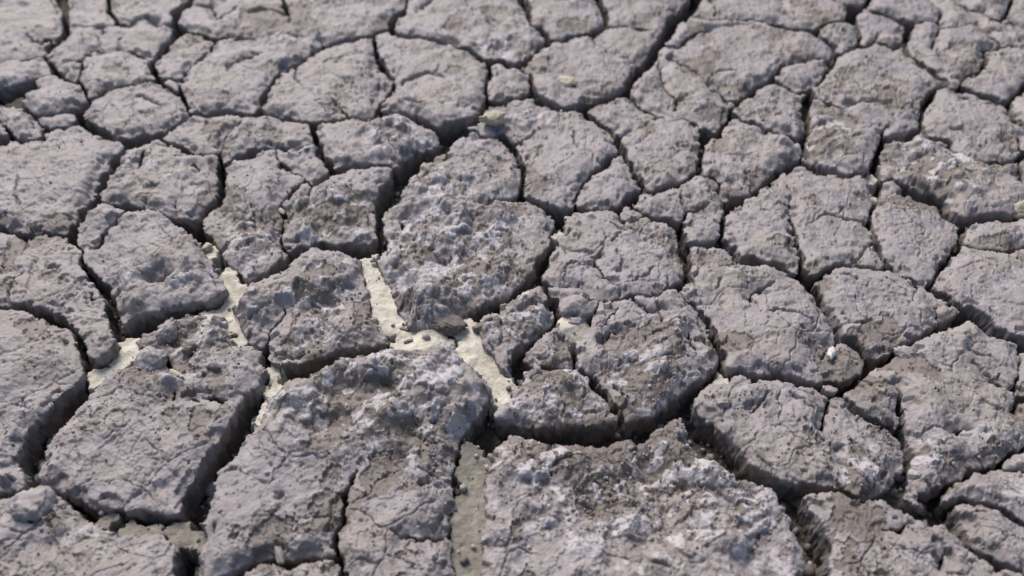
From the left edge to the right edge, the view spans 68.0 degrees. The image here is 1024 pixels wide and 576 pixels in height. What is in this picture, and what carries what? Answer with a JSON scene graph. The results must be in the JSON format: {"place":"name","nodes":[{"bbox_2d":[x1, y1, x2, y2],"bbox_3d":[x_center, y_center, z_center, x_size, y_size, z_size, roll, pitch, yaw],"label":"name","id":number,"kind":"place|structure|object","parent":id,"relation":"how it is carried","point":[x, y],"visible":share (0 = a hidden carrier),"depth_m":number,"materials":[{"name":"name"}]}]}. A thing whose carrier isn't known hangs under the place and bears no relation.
{"place":"outdoors","nodes":[
{"label":"outdoors","id":0,"kind":"place"},
{"bbox_2d":[0,0,1012,575],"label":"crack floor","id":1,"kind":"structure","parent":0,"point":[488,442],"depth_m":0.65,"materials":[{"name":"soil"}]},
{"bbox_2d":[0,123,11,145],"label":"mud plate","id":2,"kind":"object","parent":1,"relation":"on","point":[5,139],"visible":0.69,"depth_m":0.92,"materials":[{"name":"soil"}]},
{"bbox_2d":[0,106,45,144],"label":"mud plate","id":3,"kind":"object","parent":1,"relation":"on","point":[20,125],"visible":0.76,"depth_m":0.93,"materials":[{"name":"soil"}]},
{"bbox_2d":[0,57,53,103],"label":"mud plate","id":4,"kind":"object","parent":1,"relation":"on","point":[23,77],"visible":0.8,"depth_m":1.01,"materials":[{"name":"soil"}]},
{"bbox_2d":[0,0,70,68],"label":"mud plate","id":5,"kind":"object","parent":1,"relation":"on","point":[19,19],"visible":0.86,"depth_m":1.12,"materials":[{"name":"soil"}]},
{"bbox_2d":[38,114,79,133],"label":"mud plate","id":6,"kind":"object","parent":1,"relation":"on","point":[63,122],"visible":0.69,"depth_m":0.94,"materials":[{"name":"soil"}]},
{"bbox_2d":[57,61,88,99],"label":"mud plate","id":7,"kind":"object","parent":1,"relation":"on","point":[74,69],"visible":0.62,"depth_m":1.02,"materials":[{"name":"soil"}]},
{"bbox_2d":[0,494,190,575],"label":"mud plate","id":8,"kind":"object","parent":1,"relation":"on","point":[23,545],"visible":0.98,"depth_m":0.53,"materials":[{"name":"soil"}]},
{"bbox_2d":[6,485,57,522],"bbox_3d":[-0.349,0.157,0.550,0.031,0.018,0.029,-7,44,-7],"label":"stone","id":9,"kind":"object","parent":8,"relation":"on","point":[30,505],"visible":1,"depth_m":0.55,"materials":[{"name":"stone"}]},
{"bbox_2d":[79,51,156,103],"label":"mud plate","id":10,"kind":"object","parent":1,"relation":"on","point":[121,69],"visible":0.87,"depth_m":1.01,"materials":[{"name":"soil"}]},
{"bbox_2d":[83,82,189,150],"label":"mud plate","id":11,"kind":"object","parent":1,"relation":"on","point":[113,115],"visible":0.87,"depth_m":0.94,"materials":[{"name":"soil"}]},
{"bbox_2d":[77,203,228,338],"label":"mud plate","id":12,"kind":"object","parent":1,"relation":"on","point":[171,265],"visible":0.95,"depth_m":0.74,"materials":[{"name":"soil"}]},
{"bbox_2d":[99,140,225,242],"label":"mud plate","id":13,"kind":"object","parent":1,"relation":"on","point":[176,198],"visible":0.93,"depth_m":0.83,"materials":[{"name":"soil"}]},
{"bbox_2d":[164,80,186,107],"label":"mud plate","id":14,"kind":"object","parent":1,"relation":"on","point":[174,88],"visible":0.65,"depth_m":1.00,"materials":[{"name":"soil"}]},
{"bbox_2d":[163,115,242,171],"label":"mud plate","id":15,"kind":"object","parent":1,"relation":"on","point":[202,136],"visible":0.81,"depth_m":0.91,"materials":[{"name":"soil"}]},
{"bbox_2d":[221,116,314,171],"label":"mud plate","id":16,"kind":"object","parent":1,"relation":"on","point":[241,143],"visible":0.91,"depth_m":0.91,"materials":[{"name":"soil"}]},
{"bbox_2d":[278,207,284,214],"bbox_3d":[-0.247,-0.082,0.811,0.006,0.005,0.016,-32,52,-29],"label":"root fragment","id":17,"kind":"object","parent":1,"relation":"on","point":[281,210],"visible":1,"depth_m":0.81,"materials":[{"name":"beige stone"}]},
{"bbox_2d":[95,438,491,575],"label":"muddy sand","id":18,"kind":"structure","parent":1,"relation":"on","point":[470,500],"depth_m":0.56,"materials":[{"name":"sand"}]},
{"bbox_2d":[245,560,341,575],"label":"mud plate","id":19,"kind":"object","parent":1,"relation":"on","point":[328,567],"visible":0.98,"depth_m":0.52,"materials":[{"name":"soil"}]},
{"bbox_2d":[276,144,329,188],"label":"mud plate","id":20,"kind":"object","parent":1,"relation":"on","point":[314,172],"visible":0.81,"depth_m":0.87,"materials":[{"name":"soil"}]},
{"bbox_2d":[231,247,390,379],"bbox_3d":[-0.195,0.019,0.718,0.129,0.058,0.151,-16,46,-16],"label":"mud plate","id":21,"kind":"object","parent":1,"relation":"on","point":[256,307],"visible":0.94,"depth_m":0.69,"materials":[{"name":"soil"}]},
{"bbox_2d":[282,166,393,263],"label":"mud plate","id":22,"kind":"object","parent":1,"relation":"on","point":[347,235],"visible":0.96,"depth_m":0.80,"materials":[{"name":"soil"}]},
{"bbox_2d":[283,243,294,247],"bbox_3d":[-0.225,-0.044,0.772,0.018,0.003,0.007,8,45,9],"label":"shell chip","id":23,"kind":"object","parent":22,"relation":"on","point":[289,245],"visible":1,"depth_m":0.77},
{"bbox_2d":[20,22,941,575],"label":"fallen crumbs","id":24,"kind":"object","parent":1,"relation":"on","point":[796,504],"visible":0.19,"depth_m":0.61,"materials":[{"name":"soil"}]},
{"bbox_2d":[87,173,877,433],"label":"pale sand","id":25,"kind":"structure","parent":1,"relation":"on","point":[471,353],"depth_m":0.69,"materials":[{"name":"sand"}]},
{"bbox_2d":[201,242,212,251],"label":"clod","id":26,"kind":"object","parent":25,"relation":"on","point":[206,246],"visible":1,"depth_m":0.77,"materials":[{"name":"soil"}]},
{"bbox_2d":[399,327,409,331],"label":"clod","id":27,"kind":"object","parent":25,"relation":"on","point":[404,329],"visible":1,"depth_m":0.69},
{"bbox_2d":[404,338,413,343],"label":"clod","id":28,"kind":"object","parent":25,"relation":"on","point":[407,341],"visible":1,"depth_m":0.68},
{"bbox_2d":[431,315,467,335],"bbox_3d":[-0.057,0.033,0.692,0.034,0.012,0.022,10,45,10],"label":"clod","id":29,"kind":"object","parent":25,"relation":"on","point":[451,325],"visible":1,"depth_m":0.69,"materials":[{"name":"soil"}]},
{"bbox_2d":[487,64,531,107],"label":"mud plate","id":30,"kind":"object","parent":1,"relation":"on","point":[500,93],"visible":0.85,"depth_m":0.99,"materials":[{"name":"soil"}]},
{"bbox_2d":[472,286,553,377],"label":"mud plate","id":31,"kind":"object","parent":1,"relation":"on","point":[507,348],"visible":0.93,"depth_m":0.69,"materials":[{"name":"soil"}]},
{"bbox_2d":[523,328,573,371],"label":"mud plate","id":32,"kind":"object","parent":1,"relation":"on","point":[542,355],"visible":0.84,"depth_m":0.67,"materials":[{"name":"soil"}]},
{"bbox_2d":[494,368,617,446],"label":"mud plate","id":33,"kind":"object","parent":1,"relation":"on","point":[591,420],"visible":0.98,"depth_m":0.62,"materials":[{"name":"soil"}]},
{"bbox_2d":[533,363,541,374],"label":"clod","id":34,"kind":"object","parent":33,"relation":"on","point":[537,369],"visible":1,"depth_m":0.65,"materials":[{"name":"soil"}]},
{"bbox_2d":[523,0,603,47],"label":"mud plate","id":35,"kind":"object","parent":1,"relation":"on","point":[572,19],"visible":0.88,"depth_m":1.13,"materials":[{"name":"soil"}]},
{"bbox_2d":[575,155,640,221],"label":"mud plate","id":36,"kind":"object","parent":1,"relation":"on","point":[615,188],"visible":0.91,"depth_m":0.83,"materials":[{"name":"soil"}]},
{"bbox_2d":[541,210,683,302],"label":"mud plate","id":37,"kind":"object","parent":1,"relation":"on","point":[609,249],"visible":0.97,"depth_m":0.75,"materials":[{"name":"soil"}]},
{"bbox_2d":[620,206,642,224],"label":"mud plate","id":38,"kind":"object","parent":1,"relation":"on","point":[629,215],"visible":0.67,"depth_m":0.80,"materials":[{"name":"soil"}]},
{"bbox_2d":[548,287,718,439],"bbox_3d":[0.107,0.061,0.676,0.148,0.057,0.154,0,44,0],"label":"mud plate","id":39,"kind":"object","parent":1,"relation":"on","point":[665,320],"visible":0.94,"depth_m":0.66,"materials":[{"name":"soil"}]},
{"bbox_2d":[568,316,586,324],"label":"clod","id":40,"kind":"object","parent":39,"relation":"on","point":[575,320],"visible":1,"depth_m":0.69,"materials":[{"name":"soil"}]},
{"bbox_2d":[593,0,690,82],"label":"mud plate","id":41,"kind":"object","parent":1,"relation":"on","point":[642,31],"visible":0.9,"depth_m":1.13,"materials":[{"name":"soil"}]},
{"bbox_2d":[587,98,699,195],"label":"mud plate","id":42,"kind":"object","parent":1,"relation":"on","point":[672,147],"visible":0.88,"depth_m":0.90,"materials":[{"name":"soil"}]},
{"bbox_2d":[632,176,723,262],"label":"mud plate","id":43,"kind":"object","parent":1,"relation":"on","point":[694,204],"visible":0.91,"depth_m":0.81,"materials":[{"name":"soil"}]},
{"bbox_2d":[698,119,801,216],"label":"mud plate","id":44,"kind":"object","parent":1,"relation":"on","point":[766,167],"visible":0.91,"depth_m":0.87,"materials":[{"name":"soil"}]},
{"bbox_2d":[731,84,804,147],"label":"mud plate","id":45,"kind":"object","parent":1,"relation":"on","point":[762,113],"visible":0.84,"depth_m":0.95,"materials":[{"name":"soil"}]},
{"bbox_2d":[687,375,903,503],"bbox_3d":[0.228,0.124,0.617,0.169,0.048,0.104,12,45,12],"label":"mud plate","id":46,"kind":"object","parent":1,"relation":"on","point":[729,438],"visible":0.95,"depth_m":0.60,"materials":[{"name":"soil"}]},
{"bbox_2d":[715,396,731,408],"bbox_3d":[0.173,0.094,0.621,0.015,0.010,0.010,0,44,0],"label":"clod","id":47,"kind":"object","parent":46,"relation":"on","point":[723,402],"visible":1,"depth_m":0.62,"materials":[{"name":"soil"}]},
{"bbox_2d":[773,59,827,105],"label":"mud plate","id":48,"kind":"object","parent":1,"relation":"on","point":[789,79],"visible":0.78,"depth_m":1.02,"materials":[{"name":"soil"}]},
{"bbox_2d":[821,385,837,410],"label":"mud plate","id":49,"kind":"object","parent":1,"relation":"on","point":[829,392],"visible":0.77,"depth_m":0.64,"materials":[{"name":"soil"}]},
{"bbox_2d":[817,22,857,69],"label":"mud plate","id":50,"kind":"object","parent":1,"relation":"on","point":[839,39],"visible":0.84,"depth_m":1.09,"materials":[{"name":"soil"}]},
{"bbox_2d":[833,0,866,23],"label":"mud plate","id":51,"kind":"object","parent":1,"relation":"on","point":[855,9],"visible":0.46,"depth_m":1.19,"materials":[{"name":"soil"}]},
{"bbox_2d":[855,9,903,51],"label":"mud plate","id":52,"kind":"object","parent":1,"relation":"on","point":[869,26],"visible":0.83,"depth_m":1.11,"materials":[{"name":"soil"}]},
{"bbox_2d":[810,267,958,380],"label":"mud plate","id":53,"kind":"object","parent":1,"relation":"on","point":[867,333],"visible":0.93,"depth_m":0.70,"materials":[{"name":"soil"}]},
{"bbox_2d":[867,0,940,42],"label":"mud plate","id":54,"kind":"object","parent":1,"relation":"on","point":[908,15],"visible":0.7,"depth_m":1.15,"materials":[{"name":"soil"}]},
{"bbox_2d":[796,491,1022,575],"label":"mud plate","id":55,"kind":"object","parent":1,"relation":"on","point":[845,535],"visible":1,"depth_m":0.54,"materials":[{"name":"soil"}]},
{"bbox_2d":[867,181,958,290],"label":"mud plate","id":56,"kind":"object","parent":1,"relation":"on","point":[921,245],"visible":0.91,"depth_m":0.78,"materials":[{"name":"soil"}]},
{"bbox_2d":[872,133,1023,240],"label":"mud plate","id":57,"kind":"object","parent":1,"relation":"on","point":[961,196],"visible":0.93,"depth_m":0.84,"materials":[{"name":"soil"}]},
{"bbox_2d":[1014,200,1023,219],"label":"pebble","id":58,"kind":"object","parent":57,"relation":"on","point":[1019,210],"visible":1,"depth_m":0.79,"materials":[{"name":"beige stone"}]},
{"bbox_2d":[903,22,998,93],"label":"mud plate","id":59,"kind":"object","parent":1,"relation":"on","point":[957,71],"visible":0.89,"depth_m":1.07,"materials":[{"name":"soil"}]},
{"bbox_2d":[916,88,1023,165],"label":"mud plate","id":60,"kind":"object","parent":1,"relation":"on","point":[947,111],"visible":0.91,"depth_m":0.92,"materials":[{"name":"soil"}]},
{"bbox_2d":[928,246,1023,355],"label":"mud plate","id":61,"kind":"object","parent":1,"relation":"on","point":[989,301],"visible":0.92,"depth_m":0.72,"materials":[{"name":"soil"}]},
{"bbox_2d":[930,0,1023,50],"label":"mud plate","id":62,"kind":"object","parent":1,"relation":"on","point":[1005,34],"visible":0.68,"depth_m":1.13,"materials":[{"name":"soil"}]},
{"bbox_2d":[931,470,1023,526],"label":"mud plate","id":63,"kind":"object","parent":1,"relation":"on","point":[972,491],"visible":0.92,"depth_m":0.57,"materials":[{"name":"soil"}]},
{"bbox_2d":[952,0,1011,23],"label":"mud plate","id":64,"kind":"object","parent":1,"relation":"on","point":[995,10],"visible":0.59,"depth_m":1.17,"materials":[{"name":"soil"}]},
{"bbox_2d":[942,504,1023,575],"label":"mud plate","id":65,"kind":"object","parent":1,"relation":"on","point":[975,529],"visible":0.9,"depth_m":0.54,"materials":[{"name":"soil"}]},
{"bbox_2d":[953,217,1023,256],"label":"mud plate","id":66,"kind":"object","parent":1,"relation":"on","point":[1008,235],"visible":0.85,"depth_m":0.77,"materials":[{"name":"soil"}]},
{"bbox_2d":[959,47,1023,109],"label":"mud plate","id":67,"kind":"object","parent":1,"relation":"on","point":[1008,62],"visible":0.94,"depth_m":1.01,"materials":[{"name":"soil"}]},
{"bbox_2d":[1001,453,1023,473],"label":"mud plate","id":68,"kind":"object","parent":1,"relation":"on","point":[1014,463],"visible":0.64,"depth_m":0.59,"materials":[{"name":"soil"}]},
{"bbox_2d":[1005,0,1023,28],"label":"mud plate","id":69,"kind":"object","parent":1,"relation":"on","point":[1015,15],"visible":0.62,"depth_m":1.16,"materials":[{"name":"soil"}]},
{"bbox_2d":[1007,93,1023,128],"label":"mud plate","id":70,"kind":"object","parent":1,"relation":"on","point":[1015,111],"visible":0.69,"depth_m":0.95,"materials":[{"name":"soil"}]},
{"bbox_2d":[1010,353,1023,413],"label":"mud flat piece","id":71,"kind":"object","parent":1,"relation":"on","point":[1017,389],"visible":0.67,"depth_m":0.64,"materials":[{"name":"soil"}]},
{"bbox_2d":[1016,160,1023,183],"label":"mud flat piece","id":72,"kind":"object","parent":1,"relation":"on","point":[1020,172],"visible":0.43,"depth_m":0.87,"materials":[{"name":"soil"}]},
{"bbox_2d":[57,0,1012,9],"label":"mud flat","id":73,"kind":"structure","parent":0,"point":[694,3],"depth_m":1.24,"materials":[{"name":"soil"}]},
{"label":"subsoil","id":74,"kind":"structure","parent":0,"visible":0},
{"bbox_2d":[0,309,92,498],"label":"mud plate","id":75,"kind":"object","parent":74,"relation":"on","point":[58,400],"visible":0.94,"depth_m":0.64,"materials":[{"name":"soil"}]},
{"bbox_2d":[20,75,90,129],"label":"mud plate","id":76,"kind":"object","parent":74,"relation":"on","point":[46,99],"visible":0.75,"depth_m":0.96,"materials":[{"name":"soil"}]},
{"bbox_2d":[0,232,120,368],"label":"mud plate","id":77,"kind":"object","parent":74,"relation":"on","point":[48,280],"visible":0.96,"depth_m":0.72,"materials":[{"name":"soil"}]},
{"bbox_2d":[0,126,125,247],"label":"mud plate","id":78,"kind":"object","parent":74,"relation":"on","point":[74,171],"visible":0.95,"depth_m":0.84,"materials":[{"name":"soil"}]},
{"bbox_2d":[46,0,192,78],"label":"mud plate","id":79,"kind":"object","parent":74,"relation":"on","point":[139,34],"visible":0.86,"depth_m":1.11,"materials":[{"name":"soil"}]},
{"bbox_2d":[37,314,269,527],"bbox_3d":[-0.287,0.103,0.639,0.142,0.048,0.205,10,45,11],"label":"mud plate","id":80,"kind":"object","parent":74,"relation":"on","point":[169,487],"visible":0.96,"depth_m":0.60,"materials":[{"name":"soil"}]},
{"bbox_2d":[134,346,167,371],"bbox_3d":[-0.314,0.064,0.659,0.028,0.023,0.030,-14,46,-14],"label":"clod","id":81,"kind":"object","parent":80,"relation":"on","point":[153,358],"visible":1,"depth_m":0.65,"materials":[{"name":"soil"}]},
{"bbox_2d":[155,319,177,344],"bbox_3d":[-0.312,0.041,0.687,0.018,0.020,0.023,-12,45,-12],"label":"clod","id":82,"kind":"object","parent":80,"relation":"on","point":[166,332],"visible":1,"depth_m":0.68,"materials":[{"name":"soil"}]},
{"bbox_2d":[169,369,183,377],"bbox_3d":[-0.285,0.073,0.645,0.021,0.004,0.004,22,48,21],"label":"shell chip","id":83,"kind":"object","parent":80,"relation":"on","point":[174,372],"visible":1,"depth_m":0.64,"materials":[{"name":"beige stone"}]},
{"bbox_2d":[181,341,196,357],"bbox_3d":[-0.286,0.053,0.671,0.014,0.013,0.015,-29,51,-27],"label":"clod","id":84,"kind":"object","parent":80,"relation":"on","point":[189,348],"visible":1,"depth_m":0.67,"materials":[{"name":"soil"}]},
{"bbox_2d":[155,34,213,101],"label":"mud plate","id":85,"kind":"object","parent":74,"relation":"on","point":[173,66],"visible":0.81,"depth_m":1.05,"materials":[{"name":"soil"}]},
{"bbox_2d":[203,149,303,284],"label":"mud plate","id":86,"kind":"object","parent":74,"relation":"on","point":[267,197],"visible":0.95,"depth_m":0.80,"materials":[{"name":"soil"}]},
{"bbox_2d":[178,0,406,118],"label":"mud plate","id":87,"kind":"object","parent":74,"relation":"on","point":[237,33],"visible":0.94,"depth_m":1.10,"materials":[{"name":"soil"}]},
{"bbox_2d":[262,38,393,143],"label":"mud plate","id":88,"kind":"object","parent":74,"relation":"on","point":[326,78],"visible":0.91,"depth_m":0.99,"materials":[{"name":"soil"}]},
{"bbox_2d":[198,343,491,575],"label":"mud plate","id":89,"kind":"object","parent":74,"relation":"on","point":[267,463],"visible":1,"depth_m":0.58,"materials":[{"name":"soil"}]},
{"bbox_2d":[264,502,279,513],"bbox_3d":[-0.174,0.160,0.551,0.013,0.007,0.007,-35,54,-31],"label":"shell chip","id":90,"kind":"object","parent":89,"relation":"on","point":[272,507],"visible":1,"depth_m":0.55,"materials":[{"name":"white"}]},
{"bbox_2d":[274,545,284,564],"bbox_3d":[-0.164,0.188,0.534,0.007,0.009,0.018,-18,47,-18],"label":"shell chip","id":91,"kind":"object","parent":89,"relation":"on","point":[279,555],"visible":1,"depth_m":0.53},
{"bbox_2d":[316,113,440,185],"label":"mud plate","id":92,"kind":"object","parent":74,"relation":"on","point":[341,151],"visible":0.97,"depth_m":0.90,"materials":[{"name":"soil"}]},
{"bbox_2d":[375,32,487,145],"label":"mud plate","id":93,"kind":"object","parent":74,"relation":"on","point":[446,102],"visible":0.91,"depth_m":0.99,"materials":[{"name":"soil"}]},
{"bbox_2d":[377,132,555,338],"bbox_3d":[-0.046,-0.069,0.807,0.186,0.063,0.327,0,44,0],"label":"mud plate","id":94,"kind":"object","parent":74,"relation":"on","point":[395,263],"visible":0.98,"depth_m":0.77,"materials":[{"name":"soil"}]},
{"bbox_2d":[395,0,545,76],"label":"mud plate","id":95,"kind":"object","parent":74,"relation":"on","point":[481,35],"visible":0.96,"depth_m":1.11,"materials":[{"name":"soil"}]},
{"bbox_2d":[468,99,618,230],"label":"mud plate","id":96,"kind":"object","parent":74,"relation":"on","point":[566,161],"visible":0.91,"depth_m":0.88,"materials":[{"name":"soil"}]},
{"bbox_2d":[478,111,505,125],"bbox_3d":[-0.024,-0.204,0.919,0.034,0.017,0.023,-8,45,-9],"label":"pebble","id":97,"kind":"object","parent":96,"relation":"on","point":[494,118],"visible":1,"depth_m":0.92,"materials":[{"name":"beige stone"}]},
{"bbox_2d":[521,36,635,120],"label":"mud plate","id":98,"kind":"object","parent":74,"relation":"on","point":[583,61],"visible":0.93,"depth_m":1.02,"materials":[{"name":"soil"}]},
{"bbox_2d":[559,76,575,86],"bbox_3d":[0.073,-0.271,0.997,0.022,0.011,0.029,-14,46,-14],"label":"stone fragment","id":99,"kind":"object","parent":98,"relation":"on","point":[567,81],"visible":1,"depth_m":0.99,"materials":[{"name":"stone"}]},
{"bbox_2d":[480,418,805,575],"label":"mud plate","id":100,"kind":"object","parent":74,"relation":"on","point":[778,555],"visible":1,"depth_m":0.55,"materials":[{"name":"soil"}]},
{"bbox_2d":[0,0,1023,575],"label":"surface grains","id":101,"kind":"object","parent":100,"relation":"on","point":[640,508],"visible":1,"depth_m":0.60},
{"bbox_2d":[630,16,831,148],"bbox_3d":[0.294,-0.286,1.039,0.222,0.052,0.324,22,48,22],"label":"mud plate","id":102,"kind":"object","parent":74,"relation":"on","point":[692,45],"visible":0.92,"depth_m":1.03,"materials":[{"name":"soil"}]},
{"bbox_2d":[693,0,846,37],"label":"mud plate","id":103,"kind":"object","parent":74,"relation":"on","point":[813,17],"visible":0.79,"depth_m":1.15,"materials":[{"name":"soil"}]},
{"bbox_2d":[679,246,863,397],"bbox_3d":[0.227,0.029,0.714,0.123,0.052,0.194,-10,45,-10],"label":"mud plate","id":104,"kind":"object","parent":74,"relation":"on","point":[772,325],"visible":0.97,"depth_m":0.68,"materials":[{"name":"soil"}]},
{"bbox_2d":[827,346,835,359],"bbox_3d":[0.279,0.056,0.661,0.007,0.006,0.017,23,49,22],"label":"shell chip","id":105,"kind":"object","parent":104,"relation":"on","point":[831,352],"visible":1,"depth_m":0.66,"materials":[{"name":"white"}]},
{"bbox_2d":[719,166,884,293],"bbox_3d":[0.309,-0.067,0.814,0.158,0.050,0.196,12,45,12],"label":"mud plate","id":106,"kind":"object","parent":74,"relation":"on","point":[807,243],"visible":0.94,"depth_m":0.78,"materials":[{"name":"soil"}]},
{"bbox_2d":[799,43,941,178],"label":"mud plate","id":107,"kind":"object","parent":74,"relation":"on","point":[904,84],"visible":0.97,"depth_m":0.95,"materials":[{"name":"soil"}]},
{"bbox_2d":[843,321,1023,513],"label":"mud plate","id":108,"kind":"object","parent":74,"relation":"on","point":[913,388],"visible":0.98,"depth_m":0.62,"materials":[{"name":"soil"}]},
{"bbox_2d":[893,345,917,357],"bbox_3d":[0.344,0.057,0.663,0.022,0.011,0.015,10,45,11],"label":"clod","id":109,"kind":"object","parent":108,"relation":"on","point":[903,351],"visible":1,"depth_m":0.66,"materials":[{"name":"soil"}]}
]}

